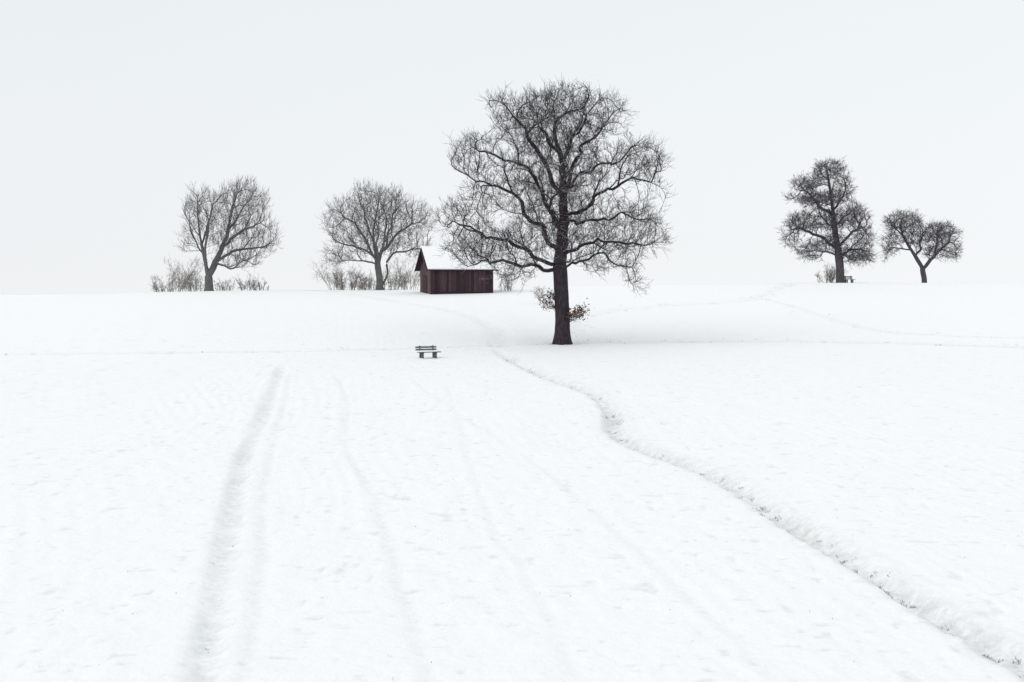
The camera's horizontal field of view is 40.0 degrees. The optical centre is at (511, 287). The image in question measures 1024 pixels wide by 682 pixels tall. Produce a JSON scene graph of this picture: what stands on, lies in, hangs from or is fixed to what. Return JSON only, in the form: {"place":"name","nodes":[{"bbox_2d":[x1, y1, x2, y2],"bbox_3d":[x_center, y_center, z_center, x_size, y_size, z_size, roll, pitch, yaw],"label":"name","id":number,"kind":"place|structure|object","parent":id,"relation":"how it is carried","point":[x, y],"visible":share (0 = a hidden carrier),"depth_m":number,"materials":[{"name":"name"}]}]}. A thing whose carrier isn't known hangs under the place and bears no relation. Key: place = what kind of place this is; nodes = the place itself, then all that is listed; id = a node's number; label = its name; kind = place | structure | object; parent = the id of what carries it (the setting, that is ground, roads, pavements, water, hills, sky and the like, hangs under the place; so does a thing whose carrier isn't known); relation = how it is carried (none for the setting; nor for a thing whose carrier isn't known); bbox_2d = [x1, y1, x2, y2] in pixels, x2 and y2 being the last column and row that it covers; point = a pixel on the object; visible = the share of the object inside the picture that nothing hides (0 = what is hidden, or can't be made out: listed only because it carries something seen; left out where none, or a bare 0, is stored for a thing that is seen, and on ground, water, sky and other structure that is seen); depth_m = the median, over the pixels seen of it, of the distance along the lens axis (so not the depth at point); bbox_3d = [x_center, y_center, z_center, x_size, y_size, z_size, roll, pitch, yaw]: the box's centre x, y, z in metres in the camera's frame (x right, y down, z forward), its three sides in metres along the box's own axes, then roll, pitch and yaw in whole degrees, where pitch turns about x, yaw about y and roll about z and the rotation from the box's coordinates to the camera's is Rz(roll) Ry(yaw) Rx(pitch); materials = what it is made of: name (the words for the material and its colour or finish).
{"place":"outdoors","nodes":[
{"label":"outdoors","id":0,"kind":"place"},
{"bbox_2d":[0,283,1023,681],"bbox_3d":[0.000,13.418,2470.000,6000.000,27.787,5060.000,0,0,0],"label":"snow ground","id":1,"kind":"structure","parent":0,"point":[394,507],"depth_m":43.06,"materials":[{"name":"white snow"}]},
{"bbox_2d":[148,274,179,291],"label":"bare shrub","id":2,"kind":"object","parent":1,"relation":"on","point":[155,287],"visible":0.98,"depth_m":151.68,"materials":[{"name":"brown plant"}]},
{"bbox_2d":[160,266,190,291],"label":"bare shrub","id":3,"kind":"object","parent":1,"relation":"on","point":[177,278],"visible":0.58,"depth_m":155.54,"materials":[{"name":"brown plant"}]},
{"bbox_2d":[163,252,213,291],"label":"bare shrub","id":4,"kind":"object","parent":1,"relation":"on","point":[177,268],"visible":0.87,"depth_m":153.84,"materials":[{"name":"brown plant"}]},
{"bbox_2d":[176,268,204,290],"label":"bare shrub","id":5,"kind":"object","parent":1,"relation":"on","point":[193,286],"visible":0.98,"depth_m":151.86,"materials":[{"name":"brown plant"}]},
{"bbox_2d":[213,279,235,290],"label":"bare shrub","id":6,"kind":"object","parent":1,"relation":"on","point":[224,287],"visible":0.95,"depth_m":152.83,"materials":[{"name":"brown plant"}]},
{"bbox_2d":[172,176,283,290],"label":"bare tree","id":7,"kind":"object","parent":1,"relation":"on","point":[209,273],"visible":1,"depth_m":149.66,"materials":[{"name":"grey plant"}]},
{"bbox_2d":[233,273,256,290],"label":"bare shrub","id":8,"kind":"object","parent":1,"relation":"on","point":[249,284],"visible":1,"depth_m":151.97,"materials":[{"name":"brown plant"}]},
{"bbox_2d":[250,279,269,290],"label":"bare shrub","id":9,"kind":"object","parent":1,"relation":"on","point":[255,288],"visible":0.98,"depth_m":152.90,"materials":[{"name":"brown plant"}]},
{"bbox_2d":[311,253,361,289],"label":"bare shrub","id":10,"kind":"object","parent":1,"relation":"on","point":[329,280],"visible":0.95,"depth_m":152.65,"materials":[{"name":"brown plant"}]},
{"bbox_2d":[327,265,364,289],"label":"bare shrub","id":11,"kind":"object","parent":1,"relation":"on","point":[352,280],"visible":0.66,"depth_m":154.92,"materials":[{"name":"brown plant"}]},
{"bbox_2d":[338,272,374,289],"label":"bare shrub","id":12,"kind":"object","parent":1,"relation":"on","point":[352,287],"visible":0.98,"depth_m":152.02,"materials":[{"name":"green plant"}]},
{"bbox_2d":[354,271,375,289],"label":"bare shrub","id":13,"kind":"object","parent":1,"relation":"on","point":[369,280],"visible":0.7,"depth_m":154.14,"materials":[{"name":"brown plant"}]},
{"bbox_2d":[317,179,438,289],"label":"bare tree","id":14,"kind":"object","parent":1,"relation":"on","point":[377,256],"visible":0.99,"depth_m":149.54,"materials":[{"name":"grey plant"}]},
{"bbox_2d":[375,266,407,289],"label":"bare shrub","id":15,"kind":"object","parent":1,"relation":"on","point":[395,280],"visible":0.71,"depth_m":154.58,"materials":[{"name":"brown plant"}]},
{"bbox_2d":[388,254,419,289],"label":"bare shrub","id":16,"kind":"object","parent":1,"relation":"on","point":[410,275],"visible":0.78,"depth_m":156.06,"materials":[{"name":"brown plant"}]},
{"bbox_2d":[415,345,440,357],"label":"park bench","id":17,"kind":"object","parent":1,"relation":"on","point":[433,350],"visible":0.99,"depth_m":88.59,"materials":[{"name":"green paint"}]},
{"bbox_2d":[414,246,497,293],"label":"wooden barn","id":18,"kind":"structure","parent":1,"relation":"on","point":[439,274],"depth_m":136.01,"materials":[{"name":"brown wood"}]},
{"bbox_2d":[423,275,426,292],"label":"gable door","id":19,"kind":"structure","parent":18,"relation":"in","point":[424,276],"depth_m":137.32,"materials":[{"name":"brown wood"}]},
{"bbox_2d":[498,274,516,290],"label":"bare shrub","id":20,"kind":"object","parent":1,"relation":"on","point":[509,286],"visible":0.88,"depth_m":140.13,"materials":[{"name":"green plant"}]},
{"bbox_2d":[1,281,1022,680],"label":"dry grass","id":21,"kind":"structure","parent":1,"relation":"on","point":[693,471],"depth_m":44.22,"materials":[{"name":"brown plant"}]},
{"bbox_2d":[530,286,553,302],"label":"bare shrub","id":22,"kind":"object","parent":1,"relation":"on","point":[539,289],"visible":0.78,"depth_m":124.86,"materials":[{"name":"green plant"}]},
{"bbox_2d":[428,73,677,344],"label":"oak tree","id":23,"kind":"object","parent":1,"relation":"on","point":[561,221],"visible":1,"depth_m":99.38,"materials":[{"name":"black plant"}]},
{"bbox_2d":[776,156,879,282],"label":"pear tree","id":24,"kind":"object","parent":1,"relation":"on","point":[836,244],"visible":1,"depth_m":154.61,"materials":[{"name":"black plant"}]},
{"bbox_2d":[814,265,844,282],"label":"bare shrub","id":25,"kind":"object","parent":1,"relation":"on","point":[830,276],"visible":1,"depth_m":155.99,"materials":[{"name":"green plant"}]},
{"bbox_2d":[823,261,845,282],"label":"bare shrub","id":26,"kind":"object","parent":1,"relation":"on","point":[832,272],"visible":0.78,"depth_m":156.57,"materials":[{"name":"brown plant"}]},
{"bbox_2d":[843,276,855,282],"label":"park bench","id":27,"kind":"object","parent":1,"relation":"on","point":[847,279],"visible":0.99,"depth_m":153.00,"materials":[{"name":"grey wood"}]},
{"bbox_2d":[877,209,963,282],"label":"pear tree","id":28,"kind":"object","parent":1,"relation":"on","point":[932,234],"visible":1,"depth_m":159.60,"materials":[{"name":"black plant"}]},
{"bbox_2d":[0,0,1023,294],"label":"sky","id":29,"kind":"structure","parent":0,"point":[109,109],"materials":[{"name":"white"}]}
]}

